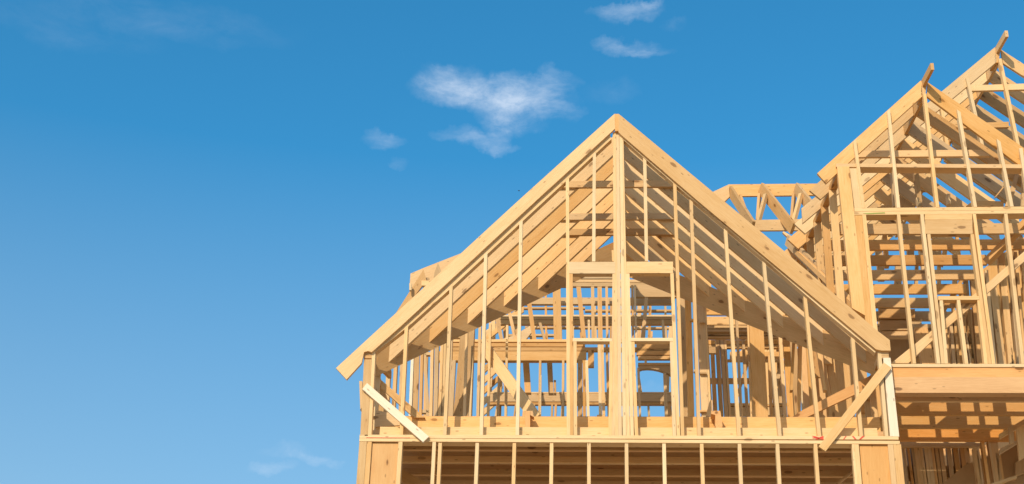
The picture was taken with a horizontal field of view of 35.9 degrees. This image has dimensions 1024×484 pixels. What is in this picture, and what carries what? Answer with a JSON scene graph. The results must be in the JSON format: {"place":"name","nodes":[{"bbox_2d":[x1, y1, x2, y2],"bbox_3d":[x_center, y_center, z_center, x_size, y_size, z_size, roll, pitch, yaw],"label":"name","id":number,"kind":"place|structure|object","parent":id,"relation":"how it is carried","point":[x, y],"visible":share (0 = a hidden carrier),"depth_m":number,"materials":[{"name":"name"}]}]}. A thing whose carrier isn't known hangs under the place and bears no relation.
{"place":"outdoors","nodes":[
{"label":"outdoors","id":0,"kind":"place"},
{"bbox_2d":[0,0,1023,483],"label":"sky","id":1,"kind":"structure","parent":0,"point":[207,207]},
{"bbox_3d":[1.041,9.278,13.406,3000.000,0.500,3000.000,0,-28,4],"label":"ground","id":2,"kind":"structure","parent":0,"visible":0},
{"bbox_2d":[336,31,1023,483],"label":"timber house frame","id":3,"kind":"object","parent":2,"relation":"on","point":[938,399],"visible":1,"depth_m":18.74,"materials":[{"name":"brown wood"}]},
{"bbox_2d":[525,411,533,426],"bbox_3d":[0.199,2.033,17.604,0.100,0.268,0.170,-1,-28,3],"label":"offcut block","id":4,"kind":"object","parent":3,"relation":"on","point":[529,415],"depth_m":17.56,"materials":[{"name":"brown wood"}]},
{"bbox_2d":[706,400,722,427],"bbox_3d":[2.244,1.955,17.604,0.152,0.529,0.328,-2,-28,2],"label":"offcut block","id":5,"kind":"object","parent":3,"relation":"on","point":[715,416],"depth_m":17.46,"materials":[{"name":"brown wood"}]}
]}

